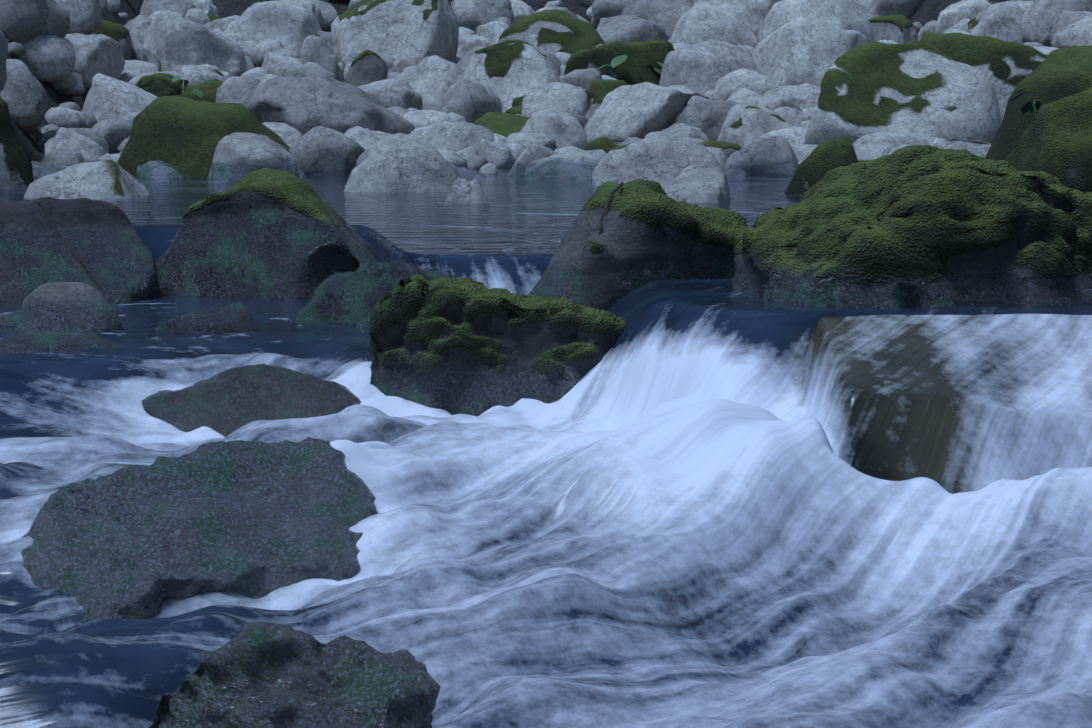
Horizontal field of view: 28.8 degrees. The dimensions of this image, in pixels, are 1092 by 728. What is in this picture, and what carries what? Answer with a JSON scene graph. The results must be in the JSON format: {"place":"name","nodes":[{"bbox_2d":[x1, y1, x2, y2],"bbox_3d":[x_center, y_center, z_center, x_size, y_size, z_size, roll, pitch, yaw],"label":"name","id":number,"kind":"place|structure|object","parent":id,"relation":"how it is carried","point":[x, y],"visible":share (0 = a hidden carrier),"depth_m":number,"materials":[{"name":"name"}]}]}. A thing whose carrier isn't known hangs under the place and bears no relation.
{"place":"outdoors","nodes":[
{"label":"outdoors","id":0,"kind":"place"},
{"bbox_2d":[7,0,1031,161],"bbox_3d":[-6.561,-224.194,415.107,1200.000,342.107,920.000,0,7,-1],"label":"terrain","id":1,"kind":"structure","parent":0,"point":[926,12],"depth_m":13.66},
{"bbox_2d":[0,31,6,91],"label":"rock","id":2,"kind":"object","parent":1,"relation":"on","point":[3,71],"visible":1,"depth_m":6.56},
{"bbox_2d":[0,96,33,189],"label":"rock","id":3,"kind":"object","parent":1,"relation":"on","point":[16,170],"visible":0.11,"depth_m":5.56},
{"bbox_2d":[0,67,48,133],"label":"rock","id":4,"kind":"object","parent":1,"relation":"on","point":[24,95],"visible":0.78,"depth_m":6.95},
{"bbox_2d":[0,0,69,44],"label":"boulder","id":5,"kind":"object","parent":1,"relation":"on","point":[22,22],"visible":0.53,"depth_m":8.38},
{"bbox_2d":[18,35,75,82],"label":"rock","id":6,"kind":"object","parent":1,"relation":"on","point":[48,58],"visible":0.62,"depth_m":8.43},
{"bbox_2d":[0,331,116,352],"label":"rock","id":7,"kind":"object","parent":1,"relation":"on","point":[48,341],"visible":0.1,"depth_m":2.76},
{"bbox_2d":[41,149,84,165],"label":"rock","id":8,"kind":"object","parent":1,"relation":"on","point":[60,157],"visible":0.44,"depth_m":6.61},
{"bbox_2d":[45,107,81,127],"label":"rock","id":9,"kind":"object","parent":1,"relation":"on","point":[60,117],"visible":0.57,"depth_m":7.99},
{"bbox_2d":[35,128,108,154],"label":"rock","id":10,"kind":"object","parent":1,"relation":"on","point":[92,134],"visible":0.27,"depth_m":7.08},
{"bbox_2d":[44,127,105,159],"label":"rock","id":11,"kind":"object","parent":1,"relation":"on","point":[66,138],"visible":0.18,"depth_m":6.88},
{"bbox_2d":[56,0,101,34],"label":"boulder","id":12,"kind":"object","parent":1,"relation":"on","point":[85,17],"visible":0.27,"depth_m":9.50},
{"bbox_2d":[0,197,159,306],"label":"rock","id":13,"kind":"object","parent":1,"relation":"on","point":[113,251],"visible":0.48,"depth_m":3.40,"materials":[{"name":"stone"}]},
{"bbox_2d":[23,159,149,198],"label":"rock","id":14,"kind":"object","parent":1,"relation":"on","point":[108,179],"visible":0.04,"depth_m":5.07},
{"bbox_2d":[65,33,122,89],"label":"rock","id":15,"kind":"object","parent":1,"relation":"on","point":[100,54],"visible":0.47,"depth_m":9.30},
{"bbox_2d":[92,119,131,153],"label":"rock","id":16,"kind":"object","parent":1,"relation":"on","point":[115,133],"visible":0.4,"depth_m":7.84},
{"bbox_2d":[91,20,132,59],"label":"rock","id":17,"kind":"object","parent":1,"relation":"on","point":[120,33],"visible":0.12,"depth_m":10.17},
{"bbox_2d":[82,73,156,121],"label":"rock","id":18,"kind":"object","parent":1,"relation":"on","point":[107,97],"visible":0.23,"depth_m":8.38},
{"bbox_2d":[124,15,152,44],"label":"boulder","id":19,"kind":"object","parent":1,"relation":"on","point":[137,27],"visible":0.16,"depth_m":11.52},
{"bbox_2d":[119,63,158,82],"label":"rock","id":20,"kind":"object","parent":1,"relation":"on","point":[129,72],"visible":0.16,"depth_m":9.58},
{"bbox_2d":[131,46,160,71],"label":"rock","id":21,"kind":"object","parent":1,"relation":"on","point":[141,54],"visible":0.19,"depth_m":10.39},
{"bbox_2d":[137,161,182,178],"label":"rock","id":22,"kind":"object","parent":1,"relation":"on","point":[156,169],"visible":0.34,"depth_m":6.31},
{"bbox_2d":[134,73,186,96],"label":"mossy rock","id":23,"kind":"object","parent":1,"relation":"on","point":[156,87],"visible":0.37,"depth_m":8.99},
{"bbox_2d":[140,0,194,17],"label":"boulder","id":24,"kind":"object","parent":1,"relation":"on","point":[148,8],"visible":0.3,"depth_m":13.83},
{"bbox_2d":[142,10,244,76],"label":"rock","id":25,"kind":"object","parent":1,"relation":"on","point":[171,40],"visible":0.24,"depth_m":10.53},
{"bbox_2d":[185,8,210,24],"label":"rock","id":26,"kind":"object","parent":1,"relation":"on","point":[197,15],"visible":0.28,"depth_m":13.06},
{"bbox_2d":[172,65,225,87],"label":"rock","id":27,"kind":"object","parent":1,"relation":"on","point":[189,73],"visible":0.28,"depth_m":9.43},
{"bbox_2d":[21,437,377,622],"bbox_3d":[-0.347,0.199,2.017,0.407,0.254,0.426,0,7,-1],"label":"rock","id":28,"kind":"object","parent":1,"relation":"on","point":[256,520],"visible":0.59,"depth_m":1.91,"materials":[{"name":"stone"}]},
{"bbox_2d":[179,79,222,102],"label":"mossy rock","id":29,"kind":"object","parent":1,"relation":"on","point":[209,91],"visible":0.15,"depth_m":8.70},
{"bbox_2d":[118,95,290,177],"bbox_3d":[-0.980,-0.455,6.562,0.692,0.745,0.588,0,7,-1],"label":"rock","id":30,"kind":"object","parent":1,"relation":"on","point":[182,136],"visible":0.14,"depth_m":6.44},
{"bbox_2d":[204,15,239,35],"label":"rock","id":31,"kind":"object","parent":1,"relation":"on","point":[217,27],"visible":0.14,"depth_m":12.11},
{"bbox_2d":[216,72,264,105],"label":"rock","id":32,"kind":"object","parent":1,"relation":"on","point":[238,89],"visible":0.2,"depth_m":8.64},
{"bbox_2d":[141,364,360,436],"bbox_3d":[-0.362,0.091,2.671,0.321,0.199,0.227,0,7,-1],"label":"rock","id":33,"kind":"object","parent":1,"relation":"on","point":[226,403],"visible":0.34,"depth_m":2.59,"materials":[{"name":"stone"}]},
{"bbox_2d":[207,132,298,179],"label":"rock","id":34,"kind":"object","parent":1,"relation":"on","point":[238,155],"visible":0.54,"depth_m":6.24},
{"bbox_2d":[155,167,377,299],"bbox_3d":[-0.456,-0.072,3.619,0.448,0.526,0.375,0,7,-1],"label":"rock","id":35,"kind":"object","parent":1,"relation":"on","point":[267,233],"visible":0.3,"depth_m":3.46,"materials":[{"name":"stone"}]},
{"bbox_2d":[250,40,284,66],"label":"rock","id":36,"kind":"object","parent":1,"relation":"on","point":[260,50],"visible":0.38,"depth_m":11.43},
{"bbox_2d":[221,0,321,52],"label":"rock","id":37,"kind":"object","parent":1,"relation":"on","point":[285,24],"visible":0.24,"depth_m":11.65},
{"bbox_2d":[262,122,302,146],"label":"rock","id":38,"kind":"object","parent":1,"relation":"on","point":[290,136],"visible":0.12,"depth_m":6.78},
{"bbox_2d":[256,52,310,76],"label":"rock","id":39,"kind":"object","parent":1,"relation":"on","point":[280,64],"visible":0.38,"depth_m":9.63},
{"bbox_2d":[148,621,440,727],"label":"rock","id":40,"kind":"object","parent":1,"relation":"on","point":[266,674],"visible":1,"depth_m":1.43,"materials":[{"name":"stone"}]},
{"bbox_2d":[285,0,323,29],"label":"rock","id":41,"kind":"object","parent":1,"relation":"on","point":[313,8],"visible":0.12,"depth_m":13.85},
{"bbox_2d":[299,33,344,81],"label":"rock","id":42,"kind":"object","parent":1,"relation":"on","point":[315,49],"visible":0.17,"depth_m":9.83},
{"bbox_2d":[316,1,337,30],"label":"rock","id":43,"kind":"object","parent":1,"relation":"on","point":[329,13],"visible":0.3,"depth_m":14.21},
{"bbox_2d":[289,126,365,174],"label":"rock","id":44,"kind":"object","parent":1,"relation":"on","point":[319,150],"visible":0.53,"depth_m":6.56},
{"bbox_2d":[245,76,414,134],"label":"boulder","id":45,"kind":"object","parent":1,"relation":"on","point":[303,105],"visible":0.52,"depth_m":7.69,"materials":[{"name":"stone"}]},
{"bbox_2d":[344,126,379,149],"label":"rock","id":46,"kind":"object","parent":1,"relation":"on","point":[365,138],"visible":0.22,"depth_m":6.90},
{"bbox_2d":[345,49,387,84],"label":"rock","id":47,"kind":"object","parent":1,"relation":"on","point":[367,66],"visible":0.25,"depth_m":9.63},
{"bbox_2d":[293,261,448,324],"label":"rock","id":48,"kind":"object","parent":1,"relation":"on","point":[356,296],"visible":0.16,"depth_m":3.07,"materials":[{"name":"stone"}]},
{"bbox_2d":[358,78,421,109],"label":"rock","id":49,"kind":"object","parent":1,"relation":"on","point":[391,92],"visible":0.43,"depth_m":9.04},
{"bbox_2d":[331,0,458,67],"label":"boulder","id":50,"kind":"object","parent":1,"relation":"on","point":[396,29],"visible":0.5,"depth_m":10.75,"materials":[{"name":"stone"}]},
{"bbox_2d":[344,133,463,191],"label":"rock","id":51,"kind":"object","parent":1,"relation":"on","point":[399,162],"visible":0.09,"depth_m":5.40,"materials":[{"name":"stone"}]},
{"bbox_2d":[403,110,446,128],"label":"rock","id":52,"kind":"object","parent":1,"relation":"on","point":[420,118],"visible":0.25,"depth_m":8.23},
{"bbox_2d":[393,55,464,109],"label":"rock","id":53,"kind":"object","parent":1,"relation":"on","point":[431,80],"visible":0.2,"depth_m":9.36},
{"bbox_2d":[409,121,493,151],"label":"rock","id":54,"kind":"object","parent":1,"relation":"on","point":[453,137],"visible":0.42,"depth_m":7.33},
{"bbox_2d":[435,78,496,122],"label":"rock","id":55,"kind":"object","parent":1,"relation":"on","point":[469,101],"visible":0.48,"depth_m":8.33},
{"bbox_2d":[446,177,490,203],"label":"rock","id":56,"kind":"object","parent":1,"relation":"on","point":[463,190],"visible":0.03,"depth_m":4.85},
{"bbox_2d":[456,34,493,58],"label":"rock","id":57,"kind":"object","parent":1,"relation":"on","point":[467,44],"visible":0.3,"depth_m":11.38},
{"bbox_2d":[451,0,514,32],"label":"boulder","id":58,"kind":"object","parent":1,"relation":"on","point":[473,15],"visible":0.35,"depth_m":13.82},
{"bbox_2d":[476,21,508,42],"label":"rock","id":59,"kind":"object","parent":1,"relation":"on","point":[492,31],"visible":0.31,"depth_m":12.22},
{"bbox_2d":[369,274,625,415],"bbox_3d":[-0.037,0.082,2.716,0.465,0.395,0.285,0,7,-1],"label":"rock","id":60,"kind":"object","parent":1,"relation":"on","point":[454,346],"visible":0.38,"depth_m":2.61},
{"bbox_2d":[472,112,529,137],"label":"rock","id":61,"kind":"object","parent":1,"relation":"on","point":[506,125],"visible":0.15,"depth_m":8.07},
{"bbox_2d":[461,40,560,112],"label":"boulder","id":62,"kind":"object","parent":1,"relation":"on","point":[508,71],"visible":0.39,"depth_m":8.94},
{"bbox_2d":[509,0,535,21],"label":"rock","id":63,"kind":"object","parent":1,"relation":"on","point":[521,9],"visible":0.24,"depth_m":14.30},
{"bbox_2d":[507,144,556,176],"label":"rock","id":64,"kind":"object","parent":1,"relation":"on","point":[532,153],"visible":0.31,"depth_m":6.45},
{"bbox_2d":[507,132,556,150],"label":"rock","id":65,"kind":"object","parent":1,"relation":"on","point":[527,140],"visible":0.35,"depth_m":7.66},
{"bbox_2d":[499,9,606,53],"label":"rock","id":66,"kind":"object","parent":1,"relation":"on","point":[554,30],"visible":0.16,"depth_m":11.17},
{"bbox_2d":[520,109,587,149],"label":"rock","id":67,"kind":"object","parent":1,"relation":"on","point":[563,129],"visible":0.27,"depth_m":7.84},
{"bbox_2d":[521,82,588,116],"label":"rock","id":68,"kind":"object","parent":1,"relation":"on","point":[566,98],"visible":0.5,"depth_m":8.39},
{"bbox_2d":[524,149,606,178],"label":"rock","id":69,"kind":"object","parent":1,"relation":"on","point":[575,165],"visible":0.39,"depth_m":6.29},
{"bbox_2d":[560,68,602,89],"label":"rock","id":70,"kind":"object","parent":1,"relation":"on","point":[583,78],"visible":0.24,"depth_m":8.97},
{"bbox_2d":[584,137,618,152],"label":"mossy rock","id":71,"kind":"object","parent":1,"relation":"on","point":[605,144],"visible":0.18,"depth_m":7.28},
{"bbox_2d":[585,79,628,120],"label":"mossy rock","id":72,"kind":"object","parent":1,"relation":"on","point":[598,91],"visible":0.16,"depth_m":8.34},
{"bbox_2d":[590,0,631,29],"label":"boulder","id":73,"kind":"object","parent":1,"relation":"on","point":[605,8],"visible":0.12,"depth_m":13.57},
{"bbox_2d":[564,40,674,84],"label":"rock","id":74,"kind":"object","parent":1,"relation":"on","point":[642,57],"visible":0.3,"depth_m":9.91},
{"bbox_2d":[596,14,668,43],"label":"boulder","id":75,"kind":"object","parent":1,"relation":"on","point":[624,28],"visible":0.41,"depth_m":11.91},
{"bbox_2d":[528,179,749,309],"bbox_3d":[0.121,-0.067,2.921,0.363,0.371,0.250,0,7,-1],"label":"rock","id":76,"kind":"object","parent":1,"relation":"on","point":[652,231],"visible":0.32,"depth_m":2.82,"materials":[{"name":"stone"}]},
{"bbox_2d":[584,82,708,144],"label":"boulder","id":77,"kind":"object","parent":1,"relation":"on","point":[641,111],"visible":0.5,"depth_m":7.96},
{"bbox_2d":[622,0,692,39],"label":"boulder","id":78,"kind":"object","parent":1,"relation":"on","point":[666,15],"visible":0.22,"depth_m":12.47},
{"bbox_2d":[592,135,725,185],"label":"rock","id":79,"kind":"object","parent":1,"relation":"on","point":[661,160],"visible":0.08,"depth_m":5.76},
{"bbox_2d":[660,123,708,141],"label":"rock","id":80,"kind":"object","parent":1,"relation":"on","point":[679,131],"visible":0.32,"depth_m":7.68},
{"bbox_2d":[661,164,730,202],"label":"rock","id":81,"kind":"object","parent":1,"relation":"on","point":[704,183],"visible":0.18,"depth_m":4.90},
{"bbox_2d":[674,41,720,55],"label":"rock","id":82,"kind":"object","parent":1,"relation":"on","point":[704,48],"visible":0.18,"depth_m":10.60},
{"bbox_2d":[659,51,739,93],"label":"rock","id":83,"kind":"object","parent":1,"relation":"on","point":[699,73],"visible":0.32,"depth_m":9.61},
{"bbox_2d":[673,96,738,140],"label":"rock","id":84,"kind":"object","parent":1,"relation":"on","point":[707,117],"visible":0.4,"depth_m":7.91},
{"bbox_2d":[670,1,757,48],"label":"rock","id":85,"kind":"object","parent":1,"relation":"on","point":[704,21],"visible":0.22,"depth_m":12.17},
{"bbox_2d":[701,140,741,158],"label":"mossy rock","id":86,"kind":"object","parent":1,"relation":"on","point":[728,149],"visible":0.19,"depth_m":7.05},
{"bbox_2d":[714,48,753,70],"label":"rock","id":87,"kind":"object","parent":1,"relation":"on","point":[739,59],"visible":0.22,"depth_m":10.30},
{"bbox_2d":[693,0,783,36],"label":"boulder","id":88,"kind":"object","parent":1,"relation":"on","point":[751,15],"visible":0.09,"depth_m":12.42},
{"bbox_2d":[727,88,761,103],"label":"rock","id":89,"kind":"object","parent":1,"relation":"on","point":[748,96],"visible":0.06,"depth_m":8.91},
{"bbox_2d":[712,68,778,100],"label":"rock","id":90,"kind":"object","parent":1,"relation":"on","point":[728,85],"visible":0.36,"depth_m":9.19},
{"bbox_2d":[717,104,779,141],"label":"rock","id":91,"kind":"object","parent":1,"relation":"on","point":[734,113],"visible":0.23,"depth_m":7.67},
{"bbox_2d":[726,105,789,146],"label":"rock","id":92,"kind":"object","parent":1,"relation":"on","point":[753,122],"visible":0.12,"depth_m":7.49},
{"bbox_2d":[728,136,798,175],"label":"rock","id":93,"kind":"object","parent":1,"relation":"on","point":[771,156],"visible":0.47,"depth_m":6.48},
{"bbox_2d":[759,126,806,149],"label":"rock","id":94,"kind":"object","parent":1,"relation":"on","point":[794,136],"visible":0.13,"depth_m":7.29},
{"bbox_2d":[754,83,818,111],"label":"rock","id":95,"kind":"object","parent":1,"relation":"on","point":[799,98],"visible":0.41,"depth_m":8.73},
{"bbox_2d":[772,106,811,126],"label":"rock","id":96,"kind":"object","parent":1,"relation":"on","point":[791,116],"visible":0.28,"depth_m":8.34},
{"bbox_2d":[753,17,869,86],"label":"boulder","id":97,"kind":"object","parent":1,"relation":"on","point":[798,51],"visible":0.43,"depth_m":9.54,"materials":[{"name":"stone"}]},
{"bbox_2d":[756,0,878,45],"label":"rock","id":98,"kind":"object","parent":1,"relation":"on","point":[847,14],"visible":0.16,"depth_m":11.78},
{"bbox_2d":[784,136,857,193],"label":"rock","id":99,"kind":"object","parent":1,"relation":"on","point":[818,163],"visible":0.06,"depth_m":5.28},
{"bbox_2d":[857,0,924,18],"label":"boulder","id":100,"kind":"object","parent":1,"relation":"on","point":[879,8],"visible":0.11,"depth_m":13.87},
{"bbox_2d":[853,131,929,159],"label":"rock","id":101,"kind":"object","parent":1,"relation":"on","point":[873,146],"visible":0.23,"depth_m":6.43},
{"bbox_2d":[868,14,917,43],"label":"mossy rock","id":102,"kind":"object","parent":1,"relation":"on","point":[900,29],"visible":0.33,"depth_m":11.86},
{"bbox_2d":[803,40,999,144],"bbox_3d":[1.208,-0.813,7.260,0.683,0.584,0.658,0,7,-1],"label":"boulder","id":103,"kind":"object","parent":1,"relation":"on","point":[923,88],"visible":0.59,"depth_m":7.06,"materials":[{"name":"stone"}]},
{"bbox_2d":[732,145,1091,307],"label":"rock","id":104,"kind":"object","parent":1,"relation":"on","point":[916,226],"visible":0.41,"depth_m":2.48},
{"bbox_2d":[933,139,990,157],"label":"rock","id":105,"kind":"object","parent":1,"relation":"on","point":[979,148],"visible":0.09,"depth_m":6.39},
{"bbox_2d":[935,0,991,32],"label":"rock","id":106,"kind":"object","parent":1,"relation":"on","point":[951,15],"visible":0.45,"depth_m":11.62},
{"bbox_2d":[918,31,1047,126],"bbox_3d":[1.569,-0.862,7.542,0.625,0.639,0.775,0,7,-1],"label":"boulder","id":107,"kind":"object","parent":1,"relation":"on","point":[1004,67],"visible":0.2,"depth_m":7.20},
{"bbox_2d":[970,0,1033,43],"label":"boulder","id":108,"kind":"object","parent":1,"relation":"on","point":[1002,20],"visible":0.25,"depth_m":9.33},
{"bbox_2d":[985,45,1091,159],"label":"rock","id":109,"kind":"object","parent":1,"relation":"on","point":[1056,75],"visible":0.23,"depth_m":5.12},
{"bbox_2d":[1006,87,1091,192],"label":"rock","id":110,"kind":"object","parent":1,"relation":"on","point":[1055,139],"visible":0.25,"depth_m":4.27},
{"bbox_2d":[1021,0,1091,46],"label":"rock","id":111,"kind":"object","parent":1,"relation":"on","point":[1038,21],"visible":0.41,"depth_m":9.24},
{"bbox_2d":[1050,10,1091,45],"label":"rock","id":112,"kind":"object","parent":1,"relation":"on","point":[1064,19],"visible":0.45,"depth_m":8.97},
{"bbox_2d":[1052,15,1091,48],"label":"rock","id":113,"kind":"object","parent":1,"relation":"on","point":[1062,38],"visible":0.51,"depth_m":8.70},
{"bbox_2d":[1069,25,1091,45],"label":"rock","id":114,"kind":"object","parent":1,"relation":"on","point":[1083,37],"visible":0.35,"depth_m":8.24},
{"bbox_2d":[0,168,1091,727],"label":"stream water","id":115,"kind":"structure","parent":0,"point":[706,502],"depth_m":1.99,"materials":[{"name":"white liquid"}]},
{"bbox_2d":[15,282,122,332],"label":"rock","id":116,"kind":"object","parent":115,"relation":"in","point":[66,306],"visible":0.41,"depth_m":2.96,"materials":[{"name":"stone"}]},
{"bbox_2d":[154,301,256,333],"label":"rock","id":117,"kind":"object","parent":115,"relation":"in","point":[236,317],"visible":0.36,"depth_m":2.96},
{"bbox_2d":[437,148,467,168],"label":"rock","id":118,"kind":"object","parent":115,"relation":"on","point":[455,159],"visible":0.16,"depth_m":6.73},
{"bbox_2d":[476,139,515,167],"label":"rock","id":119,"kind":"object","parent":115,"relation":"on","point":[498,155],"visible":0.52,"depth_m":7.21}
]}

